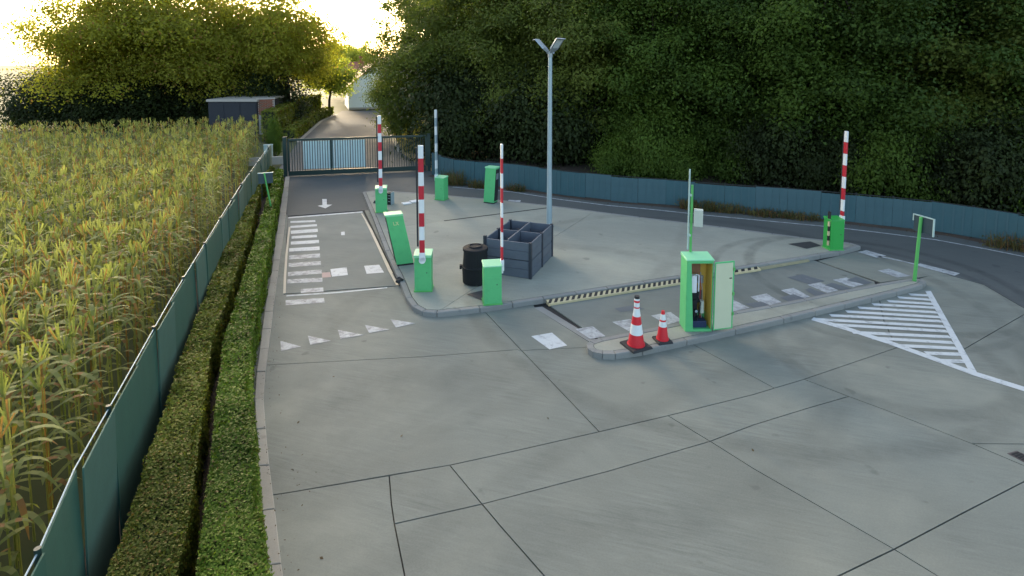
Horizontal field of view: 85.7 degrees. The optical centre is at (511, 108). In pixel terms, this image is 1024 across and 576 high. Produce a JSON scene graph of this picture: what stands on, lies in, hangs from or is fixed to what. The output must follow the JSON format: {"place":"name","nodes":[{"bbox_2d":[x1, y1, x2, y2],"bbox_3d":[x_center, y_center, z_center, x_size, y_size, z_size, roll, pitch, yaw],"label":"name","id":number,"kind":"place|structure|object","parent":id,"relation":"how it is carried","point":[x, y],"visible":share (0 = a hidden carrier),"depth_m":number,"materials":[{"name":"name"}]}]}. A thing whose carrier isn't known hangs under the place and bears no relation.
{"place":"outdoors","nodes":[
{"label":"outdoors","id":0,"kind":"place"},
{"bbox_2d":[84,178,284,575],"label":"hedge soil","id":1,"kind":"structure","parent":0,"point":[206,466],"depth_m":8.84,"materials":[{"name":"soil"}]},
{"bbox_2d":[24,145,271,575],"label":"screen fence","id":2,"kind":"object","parent":1,"relation":"on","point":[112,470],"visible":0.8,"depth_m":7.10,"materials":[{"name":"green metal"}]},
{"bbox_2d":[104,165,274,575],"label":"clipped hedge","id":3,"kind":"object","parent":1,"relation":"on","point":[160,531],"visible":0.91,"depth_m":7.43,"materials":[{"name":"green plant"}]},
{"bbox_2d":[195,168,283,575],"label":"clipped hedge","id":4,"kind":"object","parent":1,"relation":"on","point":[232,539],"visible":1,"depth_m":7.36,"materials":[{"name":"green plant"}]},
{"bbox_2d":[257,172,272,205],"bbox_3d":[-8.559,3.283,19.251,0.500,2.106,0.090,-2,5,-24],"label":"sign post","id":5,"kind":"object","parent":1,"relation":"on","point":[265,177],"visible":0.74,"depth_m":19.19,"materials":[{"name":"metal"}]},
{"bbox_2d":[0,0,418,64],"label":"sky","id":6,"kind":"structure","parent":0,"point":[352,7],"materials":[{"name":"white"}]},
{"bbox_2d":[0,65,495,575],"bbox_3d":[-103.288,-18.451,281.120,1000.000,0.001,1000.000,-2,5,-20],"label":"ground","id":7,"kind":"structure","parent":0,"point":[38,487],"depth_m":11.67,"materials":[{"name":"green plant"}]},
{"bbox_2d":[0,58,78,132],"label":"shrub","id":8,"kind":"object","parent":7,"relation":"on","point":[8,105],"visible":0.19,"depth_m":47.45,"materials":[{"name":"green plant"}]},
{"bbox_2d":[0,57,107,132],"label":"shrub","id":9,"kind":"object","parent":7,"relation":"on","point":[55,118],"visible":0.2,"depth_m":46.71,"materials":[{"name":"green plant"}]},
{"bbox_2d":[20,71,134,131],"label":"shrub","id":10,"kind":"object","parent":7,"relation":"on","point":[84,98],"visible":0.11,"depth_m":47.06,"materials":[{"name":"green plant"}]},
{"bbox_2d":[0,0,200,130],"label":"broadleaf tree","id":11,"kind":"object","parent":7,"relation":"on","point":[62,44],"visible":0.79,"depth_m":43.67,"materials":[{"name":"green plant"}]},
{"bbox_2d":[52,72,185,132],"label":"shrub","id":12,"kind":"object","parent":7,"relation":"on","point":[143,107],"visible":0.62,"depth_m":46.76,"materials":[{"name":"green plant"}]},
{"bbox_2d":[106,73,203,130],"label":"shrub","id":13,"kind":"object","parent":7,"relation":"on","point":[167,113],"visible":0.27,"depth_m":48.79,"materials":[{"name":"green plant"}]},
{"bbox_2d":[132,72,205,130],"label":"shrub","id":14,"kind":"object","parent":7,"relation":"on","point":[186,115],"visible":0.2,"depth_m":49.11,"materials":[{"name":"green plant"}]},
{"bbox_2d":[47,0,297,127],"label":"broadleaf tree","id":15,"kind":"object","parent":7,"relation":"on","point":[197,69],"visible":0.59,"depth_m":45.31,"materials":[{"name":"green plant"}]},
{"bbox_2d":[159,74,243,126],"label":"shrub","id":16,"kind":"object","parent":7,"relation":"on","point":[200,114],"visible":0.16,"depth_m":48.94,"materials":[{"name":"green plant"}]},
{"bbox_2d":[125,0,309,109],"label":"broadleaf tree","id":17,"kind":"object","parent":7,"relation":"on","point":[191,90],"visible":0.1,"depth_m":48.07,"materials":[{"name":"green plant"}]},
{"bbox_2d":[191,71,292,129],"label":"shrub","id":18,"kind":"object","parent":7,"relation":"on","point":[237,87],"visible":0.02,"depth_m":48.79,"materials":[{"name":"green plant"}]},
{"bbox_2d":[206,95,283,134],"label":"garage","id":19,"kind":"structure","parent":7,"relation":"on","point":[235,107],"depth_m":43.98,"materials":[{"name":"metal"}]},
{"bbox_2d":[191,57,329,127],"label":"shrub","id":20,"kind":"object","parent":7,"relation":"on","point":[294,92],"visible":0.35,"depth_m":48.37,"materials":[{"name":"green plant"}]},
{"bbox_2d":[245,156,282,165],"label":"wall","id":21,"kind":"structure","parent":7,"relation":"on","point":[277,160],"depth_m":31.73,"materials":[{"name":"concrete"}]},
{"bbox_2d":[256,98,274,134],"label":"brick wall","id":22,"kind":"structure","parent":7,"relation":"on","point":[265,103],"depth_m":44.37,"materials":[{"name":"brick"}]},
{"bbox_2d":[167,0,373,100],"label":"broadleaf tree","id":23,"kind":"object","parent":7,"relation":"on","point":[298,46],"visible":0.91,"depth_m":47.61,"materials":[{"name":"green plant"}]},
{"bbox_2d":[264,114,283,155],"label":"shrub","id":24,"kind":"object","parent":7,"relation":"on","point":[273,137],"visible":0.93,"depth_m":34.36,"materials":[{"name":"green plant"}]},
{"bbox_2d":[260,94,322,141],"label":"clipped hedge","id":25,"kind":"object","parent":7,"relation":"on","point":[284,113],"visible":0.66,"depth_m":44.67,"materials":[{"name":"green plant"}]},
{"bbox_2d":[282,106,333,138],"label":"clipped hedge","id":26,"kind":"object","parent":7,"relation":"on","point":[297,128],"visible":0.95,"depth_m":47.15,"materials":[{"name":"green plant"}]},
{"bbox_2d":[300,50,362,115],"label":"broadleaf tree","id":27,"kind":"object","parent":7,"relation":"on","point":[340,87],"visible":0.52,"depth_m":59.10,"materials":[{"name":"green plant"}]},
{"bbox_2d":[322,30,368,94],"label":"broadleaf tree","id":28,"kind":"object","parent":7,"relation":"on","point":[353,54],"visible":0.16,"depth_m":96.08,"materials":[{"name":"green plant"}]},
{"bbox_2d":[344,56,374,71],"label":"house","id":29,"kind":"structure","parent":7,"relation":"on","point":[356,64],"depth_m":87.28,"materials":[{"name":"red brick"}]},
{"bbox_2d":[343,37,376,61],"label":"broadleaf tree","id":30,"kind":"object","parent":7,"relation":"on","point":[355,47],"visible":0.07,"depth_m":103.41,"materials":[{"name":"green plant"}]},
{"bbox_2d":[345,64,384,109],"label":"barn","id":31,"kind":"structure","parent":7,"relation":"on","point":[353,102],"depth_m":67.06,"materials":[{"name":"white metal"}]},
{"bbox_2d":[381,46,512,167],"bbox_3d":[-3.450,0.265,33.312,9.757,8.119,9.557,-2,5,-20],"label":"shrub","id":32,"kind":"object","parent":7,"relation":"on","point":[445,131],"visible":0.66,"depth_m":31.37,"materials":[{"name":"green plant"}]},
{"bbox_2d":[399,44,536,163],"bbox_3d":[-1.356,0.223,33.797,9.757,8.119,9.557,4,6,39],"label":"shrub","id":33,"kind":"object","parent":7,"relation":"on","point":[485,87],"visible":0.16,"depth_m":31.61,"materials":[{"name":"green plant"}]},
{"bbox_2d":[421,0,592,136],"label":"broadleaf tree","id":34,"kind":"object","parent":7,"relation":"on","point":[497,23],"visible":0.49,"depth_m":31.14,"materials":[{"name":"green plant"}]},
{"bbox_2d":[279,111,415,176],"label":"road","id":35,"kind":"structure","parent":0,"point":[347,124],"depth_m":45.27,"materials":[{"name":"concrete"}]},
{"bbox_2d":[389,122,467,160],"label":"dry grass","id":36,"kind":"structure","parent":0,"point":[404,144],"depth_m":38.86,"materials":[{"name":"plant"}]},
{"bbox_2d":[399,139,477,170],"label":"dry verge","id":37,"kind":"structure","parent":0,"point":[408,155],"depth_m":34.93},
{"bbox_2d":[347,0,440,140],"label":"broadleaf tree","id":38,"kind":"object","parent":37,"relation":"on","point":[386,36],"visible":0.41,"depth_m":38.92,"materials":[{"name":"green plant"}]},
{"bbox_2d":[365,92,423,140],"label":"shrub","id":39,"kind":"object","parent":37,"relation":"on","point":[398,124],"visible":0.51,"depth_m":39.83,"materials":[{"name":"green plant"}]},
{"bbox_2d":[405,98,430,143],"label":"shrub","id":40,"kind":"object","parent":37,"relation":"on","point":[419,122],"visible":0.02,"depth_m":37.37,"materials":[{"name":"green plant"}]},
{"bbox_2d":[354,0,511,116],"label":"broadleaf tree","id":41,"kind":"object","parent":37,"relation":"on","point":[415,53],"visible":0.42,"depth_m":33.94,"materials":[{"name":"green plant"}]},
{"bbox_2d":[253,210,1023,575],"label":"yard","id":42,"kind":"structure","parent":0,"point":[883,436],"depth_m":8.72,"materials":[{"name":"concrete"}]},
{"bbox_2d":[255,177,289,575],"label":"kerb","id":43,"kind":"structure","parent":42,"relation":"on","point":[268,511],"depth_m":9.55,"materials":[{"name":"concrete"}]},
{"bbox_2d":[283,211,398,293],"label":"weighbridge deck","id":44,"kind":"structure","parent":42,"relation":"on","point":[334,252],"depth_m":16.92,"materials":[{"name":"concrete"}]},
{"bbox_2d":[362,190,860,317],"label":"island","id":45,"kind":"structure","parent":42,"relation":"on","point":[595,251],"depth_m":17.30,"materials":[{"name":"concrete"}]},
{"bbox_2d":[375,115,387,212],"bbox_3d":[-5.080,2.144,21.329,0.470,3.790,0.512,-1,5,-11],"label":"boom barrier","id":46,"kind":"object","parent":45,"relation":"on","point":[381,197],"visible":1,"depth_m":21.16,"materials":[{"name":"metal"}]},
{"bbox_2d":[377,195,384,209],"bbox_3d":[-5.056,3.645,21.331,0.300,0.580,0.007,-1,5,-11],"label":"door","id":47,"kind":"structure","parent":46,"relation":"in","point":[380,202],"depth_m":21.32,"materials":[{"name":"green paint"}]},
{"bbox_2d":[387,192,393,204],"bbox_3d":[-4.992,3.674,22.602,0.238,0.500,0.260,2,5,17],"label":"traffic light","id":48,"kind":"object","parent":46,"relation":"attached to","point":[390,198],"visible":0.87,"depth_m":22.50,"materials":[{"name":"plastic"}]},
{"bbox_2d":[383,211,413,265],"bbox_3d":[-3.270,3.752,15.915,0.794,1.530,0.380,-2,5,-19],"label":"payment terminal","id":49,"kind":"object","parent":45,"relation":"on","point":[398,237],"visible":1,"depth_m":15.76,"materials":[{"name":"green paint"}]},
{"bbox_2d":[413,145,433,291],"bbox_3d":[-2.268,2.784,14.020,0.470,3.790,0.512,0,5,-2],"label":"boom barrier","id":50,"kind":"object","parent":45,"relation":"on","point":[423,266],"visible":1,"depth_m":13.85,"materials":[{"name":"metal"}]},
{"bbox_2d":[417,266,428,287],"bbox_3d":[-2.262,4.284,14.019,0.300,0.580,0.008,0,5,-2],"label":"door","id":51,"kind":"structure","parent":50,"relation":"in","point":[422,277],"depth_m":14.01,"materials":[{"name":"green paint"}]},
{"bbox_2d":[434,110,448,200],"bbox_3d":[-3.010,1.966,23.253,0.525,3.810,0.400,2,6,25],"label":"boom barrier","id":52,"kind":"object","parent":45,"relation":"on","point":[441,187],"visible":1,"depth_m":23.24,"materials":[{"name":"metal"}]},
{"bbox_2d":[436,184,441,197],"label":"door","id":53,"kind":"structure","parent":52,"relation":"in","point":[438,186],"depth_m":23.20,"materials":[{"name":"green paint"}]},
{"bbox_2d":[460,243,487,285],"bbox_3d":[-0.970,4.120,14.660,0.720,0.995,0.720,4,7,41],"label":"compost bin","id":54,"kind":"object","parent":45,"relation":"on","point":[474,255],"visible":0.82,"depth_m":14.37,"materials":[{"name":"black plastic"}]},
{"bbox_2d":[484,165,499,203],"bbox_3d":[-0.842,3.151,22.789,0.592,1.530,0.380,2,6,26],"label":"payment terminal","id":55,"kind":"object","parent":45,"relation":"on","point":[491,184],"visible":1,"depth_m":22.65,"materials":[{"name":"green paint"}]},
{"bbox_2d":[482,144,503,305],"bbox_3d":[-0.462,2.795,13.322,0.525,3.890,0.400,-1,5,-9],"label":"boom barrier","id":56,"kind":"object","parent":45,"relation":"on","point":[492,270],"visible":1,"depth_m":13.27,"materials":[{"name":"metal"}]},
{"bbox_2d":[487,277,498,300],"bbox_3d":[-0.459,4.350,13.267,0.300,0.580,0.007,-1,5,-9],"label":"door","id":57,"kind":"structure","parent":56,"relation":"in","point":[492,287],"depth_m":13.26,"materials":[{"name":"green paint"}]},
{"bbox_2d":[483,219,552,278],"bbox_3d":[0.222,3.979,15.928,1.399,1.055,1.986,2,5,22],"label":"compost bay","id":58,"kind":"object","parent":45,"relation":"on","point":[528,250],"visible":0.9,"depth_m":15.23,"materials":[{"name":"grey recycled plastic boards"}]},
{"bbox_2d":[533,38,564,225],"bbox_3d":[1.277,0.886,19.331,1.225,6.626,0.464,3,6,35],"label":"street lamp","id":59,"kind":"object","parent":45,"relation":"on","point":[556,45],"visible":0.88,"depth_m":19.30,"materials":[{"name":"metal"}]},
{"bbox_2d":[822,131,848,250],"bbox_3d":[10.051,2.551,17.133,0.580,3.710,0.400,0,5,-4],"label":"boom barrier","id":60,"kind":"object","parent":45,"relation":"on","point":[833,235],"visible":1,"depth_m":17.09,"materials":[{"name":"metal"}]},
{"bbox_2d":[832,229,842,246],"bbox_3d":[10.064,4.017,17.073,0.300,0.580,0.008,0,5,-4],"label":"door","id":61,"kind":"structure","parent":60,"relation":"in","point":[837,238],"depth_m":17.07,"materials":[{"name":"green paint"}]},
{"bbox_2d":[535,260,874,341],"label":"weighbridge deck","id":62,"kind":"structure","parent":42,"relation":"on","point":[602,317],"depth_m":13.94,"materials":[{"name":"concrete"}]},
{"bbox_2d":[546,279,680,305],"bbox_3d":[2.733,4.735,14.241,3.972,0.104,0.160,-2,5,-20],"label":"hazard strip","id":63,"kind":"object","parent":62,"relation":"on","point":[595,295],"visible":0.97,"depth_m":14.15,"materials":[{"name":"paint"}]},
{"bbox_2d":[734,267,760,274],"bbox_3d":[6.660,4.608,15.691,0.905,0.104,0.160,-2,5,-19],"label":"hazard strip","id":64,"kind":"object","parent":62,"relation":"on","point":[747,270],"visible":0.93,"depth_m":15.65,"materials":[{"name":"paint"}]},
{"bbox_2d":[759,259,808,269],"bbox_3d":[7.993,4.576,16.191,1.857,0.060,0.100,-2,5,-21],"label":"edge rail","id":65,"kind":"object","parent":62,"relation":"on","point":[782,264],"visible":1,"depth_m":16.12,"materials":[{"name":"metal"}]},
{"bbox_2d":[587,278,925,359],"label":"front island","id":66,"kind":"structure","parent":42,"relation":"on","point":[744,321],"depth_m":12.71,"materials":[{"name":"concrete"}]},
{"bbox_2d":[620,295,652,353],"bbox_3d":[2.559,4.373,11.345,0.484,1.070,0.484,-2,6,-25],"label":"traffic cone","id":67,"kind":"object","parent":66,"relation":"on","point":[635,343],"visible":1,"depth_m":11.26,"materials":[{"name":"plastic"}]},
{"bbox_2d":[652,310,672,344],"bbox_3d":[3.161,4.561,11.575,0.326,0.655,0.326,-1,5,-12],"label":"traffic cone","id":68,"kind":"object","parent":66,"relation":"on","point":[661,338],"visible":1,"depth_m":11.51,"materials":[{"name":"plastic"}]},
{"bbox_2d":[687,169,702,251],"bbox_3d":[4.025,3.080,12.183,0.320,3.500,0.160,2,5,18],"label":"sensor mast","id":69,"kind":"object","parent":66,"relation":"on","point":[698,217],"visible":0.78,"depth_m":12.11,"materials":[{"name":"metal"}]},
{"bbox_2d":[679,251,734,331],"bbox_3d":[4.280,4.016,12.105,1.074,1.649,0.472,0,5,-1],"label":"equipment cabinet","id":70,"kind":"object","parent":66,"relation":"on","point":[696,287],"visible":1,"depth_m":11.98,"materials":[{"name":"metal"}]},
{"bbox_2d":[912,213,934,280],"bbox_3d":[10.800,3.731,14.592,0.129,1.786,0.570,-1,5,-15],"label":"sign post","id":71,"kind":"object","parent":66,"relation":"on","point":[924,224],"visible":1,"depth_m":14.59,"materials":[{"name":"metal"}]},
{"bbox_2d":[287,170,1023,307],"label":"asphalt road","id":72,"kind":"structure","parent":0,"point":[1000,271],"depth_m":20.32,"materials":[{"name":"asphalt"}]},
{"bbox_2d":[282,137,287,176],"bbox_3d":[-11.647,2.499,28.343,0.200,2.080,0.200,-1,5,-13],"label":"gate post","id":73,"kind":"object","parent":72,"relation":"on","point":[285,162],"visible":0.91,"depth_m":28.27,"materials":[{"name":"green metal"}]},
{"bbox_2d":[262,189,309,570],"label":"leaf litter","id":74,"kind":"object","parent":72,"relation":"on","point":[281,410],"visible":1,"depth_m":8.96,"materials":[{"name":"brown plant"}]},
{"bbox_2d":[427,133,430,170],"bbox_3d":[-4.522,2.384,29.942,0.200,2.030,0.200,-1,5,-13],"label":"gate post","id":75,"kind":"object","parent":72,"relation":"on","point":[428,154],"visible":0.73,"depth_m":29.86,"materials":[{"name":"green metal"}]},
{"bbox_2d":[287,135,426,175],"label":"sliding gate","id":76,"kind":"structure","parent":75,"relation":"attached to","point":[348,154],"depth_m":28.95,"materials":[{"name":"grey metal"}]},
{"bbox_2d":[433,179,1018,249],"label":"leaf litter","id":77,"kind":"object","parent":72,"relation":"on","point":[731,213],"visible":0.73,"depth_m":21.89,"materials":[{"name":"brown plant"}]},
{"bbox_2d":[429,175,1017,248],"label":"fence verge","id":78,"kind":"structure","parent":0,"point":[846,222],"depth_m":20.94,"materials":[{"name":"soil"}]},
{"bbox_2d":[439,168,469,185],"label":"weed clump","id":79,"kind":"object","parent":78,"relation":"on","point":[451,181],"visible":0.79,"depth_m":26.51,"materials":[{"name":"plant"}]},
{"bbox_2d":[467,177,484,188],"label":"weed clump","id":80,"kind":"object","parent":78,"relation":"on","point":[475,183],"visible":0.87,"depth_m":25.96,"materials":[{"name":"plant"}]},
{"bbox_2d":[505,182,525,191],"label":"weed clump","id":81,"kind":"object","parent":78,"relation":"on","point":[515,189],"visible":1,"depth_m":25.26,"materials":[{"name":"plant"}]},
{"bbox_2d":[674,198,719,211],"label":"weed clump","id":82,"kind":"object","parent":78,"relation":"on","point":[707,205],"visible":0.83,"depth_m":22.10,"materials":[{"name":"plant"}]},
{"bbox_2d":[703,199,747,213],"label":"weed clump","id":83,"kind":"object","parent":78,"relation":"on","point":[728,210],"visible":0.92,"depth_m":21.74,"materials":[{"name":"plant"}]},
{"bbox_2d":[432,152,1023,247],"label":"fence","id":84,"kind":"object","parent":78,"relation":"on","point":[967,220],"visible":0.77,"depth_m":21.56,"materials":[{"name":"metal"}]},
{"bbox_2d":[742,206,788,218],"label":"weed clump","id":85,"kind":"object","parent":78,"relation":"on","point":[761,213],"visible":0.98,"depth_m":21.22,"materials":[{"name":"plant"}]},
{"bbox_2d":[778,208,823,221],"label":"weed clump","id":86,"kind":"object","parent":78,"relation":"on","point":[797,216],"visible":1,"depth_m":20.83,"materials":[{"name":"plant"}]},
{"bbox_2d":[981,232,1023,252],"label":"weed clump","id":87,"kind":"object","parent":78,"relation":"on","point":[1012,243],"visible":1,"depth_m":17.62,"materials":[{"name":"plant"}]},
{"bbox_2d":[483,148,1023,215],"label":"earth bank","id":88,"kind":"structure","parent":0,"point":[586,167],"depth_m":26.79,"materials":[{"name":"soil"}]},
{"bbox_2d":[464,127,569,162],"bbox_3d":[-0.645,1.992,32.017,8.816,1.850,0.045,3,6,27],"label":"shrub","id":89,"kind":"object","parent":88,"relation":"on","point":[499,151],"visible":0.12,"depth_m":32.23,"materials":[{"name":"plant"}]},
{"bbox_2d":[472,49,604,164],"bbox_3d":[1.332,0.333,32.532,9.557,8.119,9.757,1,5,9],"label":"shrub","id":90,"kind":"object","parent":88,"relation":"on","point":[505,126],"visible":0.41,"depth_m":29.78,"materials":[{"name":"green plant"}]},
{"bbox_2d":[473,46,622,168],"bbox_3d":[2.616,0.441,31.302,9.757,8.119,9.557,-2,5,-21],"label":"shrub","id":91,"kind":"object","parent":88,"relation":"on","point":[559,143],"visible":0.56,"depth_m":28.98,"materials":[{"name":"green plant"}]},
{"bbox_2d":[552,102,625,166],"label":"shrub","id":92,"kind":"object","parent":88,"relation":"on","point":[586,150],"visible":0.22,"depth_m":29.55,"materials":[{"name":"green plant"}]},
{"bbox_2d":[504,0,692,136],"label":"broadleaf tree","id":93,"kind":"object","parent":88,"relation":"on","point":[577,45],"visible":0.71,"depth_m":28.56,"materials":[{"name":"green plant"}]},
{"bbox_2d":[580,122,665,177],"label":"shrub","id":94,"kind":"object","parent":88,"relation":"on","point":[608,153],"visible":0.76,"depth_m":26.51,"materials":[{"name":"green plant"}]},
{"bbox_2d":[541,0,767,153],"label":"broadleaf tree","id":95,"kind":"object","parent":88,"relation":"on","point":[676,38],"visible":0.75,"depth_m":26.43,"materials":[{"name":"green plant"}]},
{"bbox_2d":[609,97,703,179],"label":"shrub","id":96,"kind":"object","parent":88,"relation":"on","point":[647,145],"visible":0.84,"depth_m":25.61,"materials":[{"name":"green plant"}]},
{"bbox_2d":[641,128,713,182],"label":"shrub","id":97,"kind":"object","parent":88,"relation":"on","point":[686,162],"visible":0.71,"depth_m":25.34,"materials":[{"name":"green plant"}]},
{"bbox_2d":[596,0,845,149],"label":"broadleaf tree","id":98,"kind":"object","parent":88,"relation":"on","point":[703,5],"visible":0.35,"depth_m":25.52,"materials":[{"name":"green plant"}]},
{"bbox_2d":[685,96,774,184],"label":"shrub","id":99,"kind":"object","parent":88,"relation":"on","point":[716,156],"visible":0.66,"depth_m":25.60,"materials":[{"name":"green plant"}]},
{"bbox_2d":[712,91,838,193],"bbox_3d":[12.091,1.789,25.182,5.854,5.621,5.734,-3,6,-35],"label":"shrub","id":100,"kind":"object","parent":88,"relation":"on","point":[771,159],"visible":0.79,"depth_m":24.11,"materials":[{"name":"green plant"}]},
{"bbox_2d":[664,0,975,161],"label":"broadleaf tree","id":101,"kind":"object","parent":88,"relation":"on","point":[792,17],"visible":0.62,"depth_m":23.60,"materials":[{"name":"green plant"}]},
{"bbox_2d":[784,115,900,195],"bbox_3d":[14.029,2.181,24.191,4.779,4.684,4.878,-5,7,-42],"label":"shrub","id":102,"kind":"object","parent":88,"relation":"on","point":[831,155],"visible":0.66,"depth_m":23.32,"materials":[{"name":"green plant"}]},
{"bbox_2d":[754,0,1023,157],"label":"broadleaf tree","id":103,"kind":"object","parent":88,"relation":"on","point":[894,40],"visible":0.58,"depth_m":22.20,"materials":[{"name":"green plant"}]},
{"bbox_2d":[831,82,972,203],"bbox_3d":[15.677,2.013,22.599,5.994,6.150,5.221,4,7,40],"label":"shrub","id":104,"kind":"object","parent":88,"relation":"on","point":[888,179],"visible":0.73,"depth_m":21.82,"materials":[{"name":"green plant"}]},
{"bbox_2d":[835,0,1023,140],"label":"broadleaf tree","id":105,"kind":"object","parent":88,"relation":"on","point":[948,60],"visible":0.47,"depth_m":22.18,"materials":[{"name":"green plant"}]},
{"bbox_2d":[882,112,1007,206],"bbox_3d":[17.502,2.364,22.105,4.878,4.684,4.778,3,6,33],"label":"shrub","id":106,"kind":"object","parent":88,"relation":"on","point":[947,168],"visible":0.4,"depth_m":21.24,"materials":[{"name":"green plant"}]},
{"bbox_2d":[903,90,1023,212],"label":"shrub","id":107,"kind":"object","parent":88,"relation":"on","point":[987,154],"visible":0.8,"depth_m":20.19,"materials":[{"name":"green plant"}]},
{"bbox_2d":[946,0,1023,138],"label":"broadleaf tree","id":108,"kind":"object","parent":88,"relation":"on","point":[1019,80],"visible":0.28,"depth_m":21.09,"materials":[{"name":"green plant"}]},
{"bbox_2d":[977,106,1023,215],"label":"shrub","id":109,"kind":"object","parent":88,"relation":"on","point":[1016,192],"visible":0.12,"depth_m":20.10,"materials":[{"name":"green plant"}]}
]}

